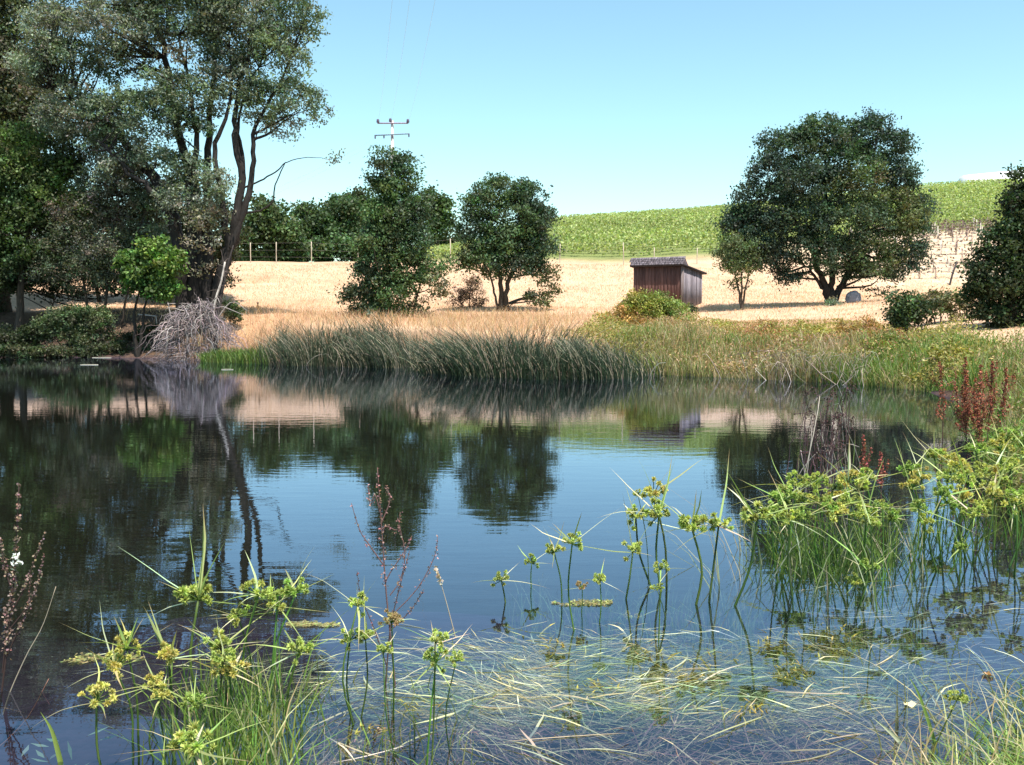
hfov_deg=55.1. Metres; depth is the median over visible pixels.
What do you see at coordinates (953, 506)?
flatsedge
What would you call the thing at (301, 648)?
flatsedge
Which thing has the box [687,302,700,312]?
bush
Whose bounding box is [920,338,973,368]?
weed clump
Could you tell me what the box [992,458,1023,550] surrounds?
flatsedge
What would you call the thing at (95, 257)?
willow shrub
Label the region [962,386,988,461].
dock plant
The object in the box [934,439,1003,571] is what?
flatsedge
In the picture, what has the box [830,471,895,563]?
flatsedge
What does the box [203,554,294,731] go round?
flatsedge
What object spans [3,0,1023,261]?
sky
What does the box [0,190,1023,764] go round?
ground
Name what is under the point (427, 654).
flatsedge
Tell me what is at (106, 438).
water
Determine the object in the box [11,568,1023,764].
pond grass
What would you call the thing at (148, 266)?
maple tree
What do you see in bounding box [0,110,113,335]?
leafy tree
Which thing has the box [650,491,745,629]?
flatsedge
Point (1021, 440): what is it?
flatsedge
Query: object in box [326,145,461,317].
waterside tree
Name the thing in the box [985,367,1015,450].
dock plant
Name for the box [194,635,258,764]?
flatsedge
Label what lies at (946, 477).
flatsedge
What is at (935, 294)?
bank shrub
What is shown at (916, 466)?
flatsedge
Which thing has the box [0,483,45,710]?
dock plant
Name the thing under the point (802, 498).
flatsedge
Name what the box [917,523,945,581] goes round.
flatsedge
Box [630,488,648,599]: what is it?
flatsedge
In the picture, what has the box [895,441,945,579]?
flatsedge
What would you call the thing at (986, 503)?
flatsedge
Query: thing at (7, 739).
twig
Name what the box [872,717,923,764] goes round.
reed leaf
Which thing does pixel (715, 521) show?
flatsedge
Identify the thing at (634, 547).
flatsedge
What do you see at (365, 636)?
flatsedge
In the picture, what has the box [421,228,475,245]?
oak tree
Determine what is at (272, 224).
oak tree
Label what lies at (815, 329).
weed clump
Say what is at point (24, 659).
twig
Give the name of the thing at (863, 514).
flatsedge
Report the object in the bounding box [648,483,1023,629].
sedge grass
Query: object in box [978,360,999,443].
dock plant
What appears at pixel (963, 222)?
trellis row
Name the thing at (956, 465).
flatsedge
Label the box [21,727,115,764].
sunken leaves
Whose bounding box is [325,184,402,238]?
oak tree
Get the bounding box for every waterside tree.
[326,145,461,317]
[448,171,565,310]
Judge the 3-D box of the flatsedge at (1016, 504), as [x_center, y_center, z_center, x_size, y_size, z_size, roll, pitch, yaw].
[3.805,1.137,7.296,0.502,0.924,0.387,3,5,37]
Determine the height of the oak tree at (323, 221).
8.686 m
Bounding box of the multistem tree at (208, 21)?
[0,0,350,334]
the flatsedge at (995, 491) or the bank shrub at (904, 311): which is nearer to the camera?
the flatsedge at (995, 491)
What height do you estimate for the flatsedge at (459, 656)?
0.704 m
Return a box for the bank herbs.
[552,308,1022,391]
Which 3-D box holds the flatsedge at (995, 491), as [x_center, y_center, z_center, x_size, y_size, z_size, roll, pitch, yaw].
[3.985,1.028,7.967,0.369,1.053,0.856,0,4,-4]
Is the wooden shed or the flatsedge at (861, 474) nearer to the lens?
the flatsedge at (861, 474)
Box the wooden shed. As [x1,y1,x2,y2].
[629,256,706,306]
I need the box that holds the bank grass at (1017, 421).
[922,318,1023,511]
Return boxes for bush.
[0,265,168,315]
[221,296,247,329]
[446,274,488,307]
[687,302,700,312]
[823,296,843,305]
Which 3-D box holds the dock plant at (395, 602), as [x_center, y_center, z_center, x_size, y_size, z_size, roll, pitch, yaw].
[-0.629,1.363,5.099,0.352,0.994,0.038,0,4,0]
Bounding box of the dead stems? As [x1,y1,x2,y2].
[684,348,935,385]
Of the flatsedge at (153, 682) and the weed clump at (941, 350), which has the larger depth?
the weed clump at (941, 350)
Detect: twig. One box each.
[0,679,48,746]
[2,587,55,714]
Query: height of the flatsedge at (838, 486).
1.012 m
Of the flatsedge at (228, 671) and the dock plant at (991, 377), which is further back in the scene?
the dock plant at (991, 377)
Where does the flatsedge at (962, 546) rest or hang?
in the water
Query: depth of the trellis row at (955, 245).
80.34 m
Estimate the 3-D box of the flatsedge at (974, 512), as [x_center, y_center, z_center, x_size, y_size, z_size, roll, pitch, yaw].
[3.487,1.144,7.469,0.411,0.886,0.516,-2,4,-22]
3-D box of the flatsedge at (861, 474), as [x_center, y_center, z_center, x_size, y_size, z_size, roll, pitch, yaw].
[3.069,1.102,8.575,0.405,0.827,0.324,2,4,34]
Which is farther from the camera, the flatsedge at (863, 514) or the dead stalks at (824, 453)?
the dead stalks at (824, 453)
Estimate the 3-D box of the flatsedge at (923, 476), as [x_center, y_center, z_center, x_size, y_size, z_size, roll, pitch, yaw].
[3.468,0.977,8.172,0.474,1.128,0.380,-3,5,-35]
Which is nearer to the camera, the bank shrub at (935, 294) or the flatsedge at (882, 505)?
the flatsedge at (882, 505)
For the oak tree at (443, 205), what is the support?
on the ground at (88, 570)
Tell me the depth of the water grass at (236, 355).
42.23 m
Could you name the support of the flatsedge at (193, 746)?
on the ground at (88, 570)
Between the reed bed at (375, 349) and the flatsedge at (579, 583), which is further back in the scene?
the reed bed at (375, 349)
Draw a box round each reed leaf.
[41,713,63,764]
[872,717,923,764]
[909,677,939,759]
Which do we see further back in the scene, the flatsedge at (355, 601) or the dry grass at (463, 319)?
the dry grass at (463, 319)
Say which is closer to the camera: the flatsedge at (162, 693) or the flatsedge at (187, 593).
the flatsedge at (162, 693)
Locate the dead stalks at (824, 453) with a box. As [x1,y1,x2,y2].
[784,382,860,493]
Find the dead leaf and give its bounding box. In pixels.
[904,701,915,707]
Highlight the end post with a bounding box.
[949,261,957,284]
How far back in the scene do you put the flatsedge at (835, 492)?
7.84 m
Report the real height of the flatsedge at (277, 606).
0.886 m
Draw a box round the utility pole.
[374,118,409,217]
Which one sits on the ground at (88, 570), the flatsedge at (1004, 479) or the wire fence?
the wire fence
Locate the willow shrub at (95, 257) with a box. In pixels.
[18,120,177,329]
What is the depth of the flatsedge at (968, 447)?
9.10 m
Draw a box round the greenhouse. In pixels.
[958,170,1023,185]
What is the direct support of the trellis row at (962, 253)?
on the ground at (88, 570)
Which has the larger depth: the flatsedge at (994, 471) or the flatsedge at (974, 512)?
the flatsedge at (994, 471)
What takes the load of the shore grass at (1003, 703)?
on the ground at (88, 570)
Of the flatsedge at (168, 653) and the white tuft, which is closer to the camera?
the flatsedge at (168, 653)
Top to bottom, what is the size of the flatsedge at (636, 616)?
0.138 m
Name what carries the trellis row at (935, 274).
on the ground at (88, 570)
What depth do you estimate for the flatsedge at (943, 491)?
7.40 m
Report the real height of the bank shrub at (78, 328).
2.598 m
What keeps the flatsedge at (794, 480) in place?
in the water
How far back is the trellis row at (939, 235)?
82.09 m
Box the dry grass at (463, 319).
[48,262,1001,352]
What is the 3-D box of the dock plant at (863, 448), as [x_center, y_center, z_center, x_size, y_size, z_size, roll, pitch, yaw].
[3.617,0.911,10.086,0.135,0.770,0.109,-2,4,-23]
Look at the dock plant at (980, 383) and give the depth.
13.15 m
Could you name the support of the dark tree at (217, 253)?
on the ground at (88, 570)
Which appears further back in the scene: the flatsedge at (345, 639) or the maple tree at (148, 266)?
the maple tree at (148, 266)
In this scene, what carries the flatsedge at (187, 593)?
in the water
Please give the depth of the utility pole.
98.35 m
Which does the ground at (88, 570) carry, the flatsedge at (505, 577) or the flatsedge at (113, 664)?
the flatsedge at (113, 664)
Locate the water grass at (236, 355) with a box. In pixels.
[192,344,273,363]
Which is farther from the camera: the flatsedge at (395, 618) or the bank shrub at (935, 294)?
the bank shrub at (935, 294)
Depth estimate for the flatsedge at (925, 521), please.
7.12 m
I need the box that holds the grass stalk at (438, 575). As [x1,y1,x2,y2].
[434,566,455,636]
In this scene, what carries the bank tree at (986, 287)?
on the ground at (88, 570)
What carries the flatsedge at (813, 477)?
in the water
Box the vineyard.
[382,178,1023,259]
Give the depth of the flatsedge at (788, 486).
7.90 m
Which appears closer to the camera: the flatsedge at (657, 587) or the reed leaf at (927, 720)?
the reed leaf at (927, 720)
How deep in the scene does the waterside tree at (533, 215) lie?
54.05 m
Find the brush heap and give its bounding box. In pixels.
[135,293,248,360]
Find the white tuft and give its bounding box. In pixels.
[8,552,22,569]
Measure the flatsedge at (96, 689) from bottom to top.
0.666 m
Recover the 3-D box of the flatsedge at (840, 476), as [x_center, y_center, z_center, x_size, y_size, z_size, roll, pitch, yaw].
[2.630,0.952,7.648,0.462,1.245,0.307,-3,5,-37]
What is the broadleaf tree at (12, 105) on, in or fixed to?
on the ground at (88, 570)
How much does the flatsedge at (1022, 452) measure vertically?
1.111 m
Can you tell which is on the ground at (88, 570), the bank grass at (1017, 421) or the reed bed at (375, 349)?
the bank grass at (1017, 421)
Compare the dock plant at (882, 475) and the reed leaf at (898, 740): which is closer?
the reed leaf at (898, 740)
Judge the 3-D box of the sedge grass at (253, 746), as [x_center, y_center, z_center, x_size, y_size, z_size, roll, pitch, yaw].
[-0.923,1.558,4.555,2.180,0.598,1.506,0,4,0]
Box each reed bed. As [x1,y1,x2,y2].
[242,307,428,368]
[395,316,669,379]
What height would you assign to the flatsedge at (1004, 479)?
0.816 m
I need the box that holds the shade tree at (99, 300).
[16,198,155,301]
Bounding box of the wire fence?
[236,239,735,263]
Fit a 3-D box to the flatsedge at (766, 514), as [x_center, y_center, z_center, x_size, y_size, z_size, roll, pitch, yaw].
[1.650,1.089,6.503,0.575,1.122,0.799,0,4,0]
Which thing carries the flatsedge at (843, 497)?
in the water
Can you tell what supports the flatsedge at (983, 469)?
in the water
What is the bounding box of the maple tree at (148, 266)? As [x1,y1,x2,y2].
[110,233,190,356]
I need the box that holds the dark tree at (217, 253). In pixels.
[127,172,253,303]
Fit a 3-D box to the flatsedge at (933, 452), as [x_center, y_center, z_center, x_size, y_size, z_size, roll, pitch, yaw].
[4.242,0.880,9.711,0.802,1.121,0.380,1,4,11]
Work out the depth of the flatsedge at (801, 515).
6.74 m
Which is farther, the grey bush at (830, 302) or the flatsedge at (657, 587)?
the grey bush at (830, 302)
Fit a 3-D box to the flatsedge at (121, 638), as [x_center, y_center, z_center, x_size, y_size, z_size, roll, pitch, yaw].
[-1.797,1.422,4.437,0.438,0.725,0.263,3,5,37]
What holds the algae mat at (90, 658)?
on the water
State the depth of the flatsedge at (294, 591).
4.75 m
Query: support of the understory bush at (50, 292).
on the ground at (88, 570)
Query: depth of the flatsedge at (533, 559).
6.97 m
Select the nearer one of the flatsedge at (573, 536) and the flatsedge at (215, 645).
the flatsedge at (215, 645)
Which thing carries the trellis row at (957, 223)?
on the ground at (88, 570)
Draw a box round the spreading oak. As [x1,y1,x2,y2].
[707,103,945,303]
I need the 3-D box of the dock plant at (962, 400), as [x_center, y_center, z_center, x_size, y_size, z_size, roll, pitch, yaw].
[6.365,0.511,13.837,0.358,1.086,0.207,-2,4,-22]
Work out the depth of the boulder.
53.54 m
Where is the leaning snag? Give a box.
[207,245,233,349]
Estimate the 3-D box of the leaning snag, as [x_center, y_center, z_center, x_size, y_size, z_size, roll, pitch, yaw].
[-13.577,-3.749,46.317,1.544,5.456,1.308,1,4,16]
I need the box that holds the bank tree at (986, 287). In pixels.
[947,160,1023,328]
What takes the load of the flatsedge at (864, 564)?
in the water
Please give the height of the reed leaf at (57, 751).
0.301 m
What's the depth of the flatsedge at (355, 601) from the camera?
4.56 m
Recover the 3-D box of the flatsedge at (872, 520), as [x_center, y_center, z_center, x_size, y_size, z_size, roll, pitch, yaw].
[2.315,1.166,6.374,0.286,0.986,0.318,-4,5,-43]
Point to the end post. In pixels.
(955, 265)
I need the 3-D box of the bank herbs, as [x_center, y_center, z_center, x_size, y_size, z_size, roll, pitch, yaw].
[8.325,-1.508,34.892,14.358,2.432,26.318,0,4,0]
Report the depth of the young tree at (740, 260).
53.29 m
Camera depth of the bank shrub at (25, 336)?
49.17 m
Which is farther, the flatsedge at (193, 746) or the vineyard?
the vineyard
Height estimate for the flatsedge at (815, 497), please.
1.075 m
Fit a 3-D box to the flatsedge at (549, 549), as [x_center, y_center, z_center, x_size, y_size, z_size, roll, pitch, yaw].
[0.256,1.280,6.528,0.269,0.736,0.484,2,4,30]
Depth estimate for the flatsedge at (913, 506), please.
7.06 m
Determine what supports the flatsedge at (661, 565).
in the water
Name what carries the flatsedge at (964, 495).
in the water
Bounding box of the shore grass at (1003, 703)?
[796,643,1023,764]
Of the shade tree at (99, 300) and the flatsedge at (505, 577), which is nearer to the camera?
the flatsedge at (505, 577)
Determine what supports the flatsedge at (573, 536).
in the water
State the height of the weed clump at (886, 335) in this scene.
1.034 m
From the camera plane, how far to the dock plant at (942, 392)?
15.43 m
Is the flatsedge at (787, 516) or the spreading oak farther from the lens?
the spreading oak
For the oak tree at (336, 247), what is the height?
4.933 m
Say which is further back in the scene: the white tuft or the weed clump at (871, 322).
the weed clump at (871, 322)
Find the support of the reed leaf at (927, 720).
on the ground at (88, 570)
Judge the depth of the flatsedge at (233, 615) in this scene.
4.80 m
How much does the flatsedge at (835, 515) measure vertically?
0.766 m
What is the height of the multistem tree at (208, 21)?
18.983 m
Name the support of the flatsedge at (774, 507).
in the water
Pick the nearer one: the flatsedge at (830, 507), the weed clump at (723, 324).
the flatsedge at (830, 507)
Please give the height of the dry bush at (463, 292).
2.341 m
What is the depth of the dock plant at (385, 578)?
5.07 m
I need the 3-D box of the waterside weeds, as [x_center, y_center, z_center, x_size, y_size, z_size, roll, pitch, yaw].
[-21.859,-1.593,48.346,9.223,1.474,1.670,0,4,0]
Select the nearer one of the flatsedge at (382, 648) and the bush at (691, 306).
the flatsedge at (382, 648)
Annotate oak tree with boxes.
[233,229,385,261]
[235,191,315,261]
[286,191,367,261]
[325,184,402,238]
[416,180,460,245]
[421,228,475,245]
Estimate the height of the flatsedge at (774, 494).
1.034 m
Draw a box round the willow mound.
[594,287,697,328]
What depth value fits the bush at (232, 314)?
49.74 m
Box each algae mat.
[61,652,145,663]
[284,619,340,626]
[551,598,612,606]
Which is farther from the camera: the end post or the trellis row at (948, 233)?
the trellis row at (948, 233)
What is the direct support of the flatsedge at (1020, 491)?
on the ground at (88, 570)
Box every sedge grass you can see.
[90,622,550,764]
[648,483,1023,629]
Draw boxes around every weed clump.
[712,318,745,333]
[743,316,791,335]
[762,337,814,362]
[782,319,833,334]
[832,313,887,333]
[864,329,911,356]
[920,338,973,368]
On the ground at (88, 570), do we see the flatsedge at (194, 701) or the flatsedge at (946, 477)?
the flatsedge at (194, 701)
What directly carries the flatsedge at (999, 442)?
on the ground at (88, 570)
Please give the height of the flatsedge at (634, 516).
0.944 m
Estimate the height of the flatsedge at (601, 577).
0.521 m
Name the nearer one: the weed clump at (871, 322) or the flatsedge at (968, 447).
the flatsedge at (968, 447)
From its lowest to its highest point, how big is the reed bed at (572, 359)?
2.166 m
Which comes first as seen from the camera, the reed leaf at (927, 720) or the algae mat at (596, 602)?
the reed leaf at (927, 720)
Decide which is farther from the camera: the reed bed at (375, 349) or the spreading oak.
the spreading oak
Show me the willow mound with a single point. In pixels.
(653, 306)
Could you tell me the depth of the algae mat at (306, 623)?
6.09 m
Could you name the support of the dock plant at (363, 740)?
in the water
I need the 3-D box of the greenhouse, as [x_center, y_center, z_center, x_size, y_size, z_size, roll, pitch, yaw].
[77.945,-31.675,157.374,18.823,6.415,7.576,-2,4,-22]
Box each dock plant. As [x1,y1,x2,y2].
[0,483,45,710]
[324,727,384,764]
[351,467,438,716]
[356,551,423,721]
[859,435,872,472]
[876,451,889,498]
[932,361,956,438]
[952,381,971,453]
[954,364,997,454]
[955,356,978,457]
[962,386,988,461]
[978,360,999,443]
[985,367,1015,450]
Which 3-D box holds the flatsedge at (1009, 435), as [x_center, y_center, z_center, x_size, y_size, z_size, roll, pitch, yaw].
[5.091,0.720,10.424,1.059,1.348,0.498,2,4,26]
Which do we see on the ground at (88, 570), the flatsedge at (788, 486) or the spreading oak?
the spreading oak
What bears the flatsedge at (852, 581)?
in the water
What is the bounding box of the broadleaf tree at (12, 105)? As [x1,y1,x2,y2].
[0,0,104,311]
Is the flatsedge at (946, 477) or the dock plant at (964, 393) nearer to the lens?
the flatsedge at (946, 477)
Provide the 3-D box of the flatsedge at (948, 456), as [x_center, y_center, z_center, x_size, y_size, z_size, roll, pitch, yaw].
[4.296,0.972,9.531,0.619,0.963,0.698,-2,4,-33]
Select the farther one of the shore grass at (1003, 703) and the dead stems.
the dead stems
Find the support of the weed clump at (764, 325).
on the ground at (88, 570)
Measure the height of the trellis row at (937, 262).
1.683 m
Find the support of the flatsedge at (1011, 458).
on the ground at (88, 570)
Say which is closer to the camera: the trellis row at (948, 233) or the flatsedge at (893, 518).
the flatsedge at (893, 518)
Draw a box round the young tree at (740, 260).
[709,230,769,309]
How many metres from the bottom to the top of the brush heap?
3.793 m
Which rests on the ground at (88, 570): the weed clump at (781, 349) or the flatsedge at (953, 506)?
the weed clump at (781, 349)
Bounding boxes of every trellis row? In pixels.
[848,221,991,238]
[849,216,995,234]
[850,239,995,255]
[853,225,987,242]
[858,263,968,278]
[873,219,996,234]
[876,257,969,272]
[884,232,984,248]
[920,248,993,263]
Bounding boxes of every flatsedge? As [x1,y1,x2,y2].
[36,654,150,764]
[59,617,160,764]
[70,600,167,764]
[85,604,222,764]
[102,654,203,764]
[108,711,267,764]
[119,510,279,731]
[130,674,186,764]
[158,618,269,763]
[158,670,250,757]
[179,607,274,736]
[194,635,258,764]
[201,602,298,733]
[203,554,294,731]
[235,562,330,741]
[235,611,346,743]
[265,555,321,740]
[313,576,377,757]
[313,612,359,740]
[332,607,383,724]
[352,631,412,763]
[362,607,414,739]
[396,624,479,764]
[401,627,483,764]
[445,637,486,764]
[473,567,545,627]
[519,548,549,608]
[531,513,610,653]
[545,523,575,628]
[566,580,587,638]
[567,493,652,622]
[584,558,618,641]
[601,458,672,616]
[610,610,655,628]
[625,485,713,609]
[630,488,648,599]
[640,459,701,609]
[640,565,667,666]
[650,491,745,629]
[653,559,683,671]
[669,448,778,627]
[727,473,815,631]
[731,448,827,550]
[739,463,822,559]
[747,464,837,592]
[747,499,827,605]
[756,470,827,621]
[779,482,819,579]
[783,454,853,595]
[783,496,838,618]
[801,455,846,578]
[805,500,880,603]
[810,460,866,580]
[811,495,874,603]
[819,432,873,585]
[822,458,899,595]
[822,530,887,629]
[827,489,867,564]
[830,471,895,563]
[845,571,885,632]
[846,465,880,536]
[848,457,906,593]
[850,489,908,613]
[856,489,889,637]
[872,508,914,588]
[878,444,950,572]
[878,498,975,604]
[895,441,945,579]
[899,473,1003,585]
[900,441,991,592]
[903,433,933,562]
[907,427,974,525]
[907,449,975,556]
[907,484,942,603]
[911,441,974,528]
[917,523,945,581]
[919,439,991,540]
[928,474,993,592]
[930,650,989,761]
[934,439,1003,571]
[940,484,984,582]
[941,433,1005,548]
[944,531,976,596]
[945,456,1023,509]
[950,435,1022,538]
[962,394,1019,455]
[965,481,1015,583]
[967,416,1023,533]
[967,443,1019,546]
[976,444,1011,570]
[983,424,1023,446]
[989,463,1015,553]
[990,483,1023,591]
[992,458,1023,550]
[1002,485,1023,585]
[1007,427,1023,454]
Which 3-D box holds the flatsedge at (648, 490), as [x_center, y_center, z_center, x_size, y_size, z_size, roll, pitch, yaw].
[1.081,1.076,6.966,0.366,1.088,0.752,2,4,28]
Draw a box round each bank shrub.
[0,320,167,351]
[28,301,121,348]
[875,286,952,333]
[916,286,970,323]
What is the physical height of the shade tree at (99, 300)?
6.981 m
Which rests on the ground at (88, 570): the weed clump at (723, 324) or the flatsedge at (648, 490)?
the weed clump at (723, 324)
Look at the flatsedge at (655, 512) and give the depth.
6.81 m
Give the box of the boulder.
[845,290,860,302]
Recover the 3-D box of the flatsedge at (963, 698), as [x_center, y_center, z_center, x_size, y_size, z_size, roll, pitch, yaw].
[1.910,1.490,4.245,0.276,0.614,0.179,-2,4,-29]
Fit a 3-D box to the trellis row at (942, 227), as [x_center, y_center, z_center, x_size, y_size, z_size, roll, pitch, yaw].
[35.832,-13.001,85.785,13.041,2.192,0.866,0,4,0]

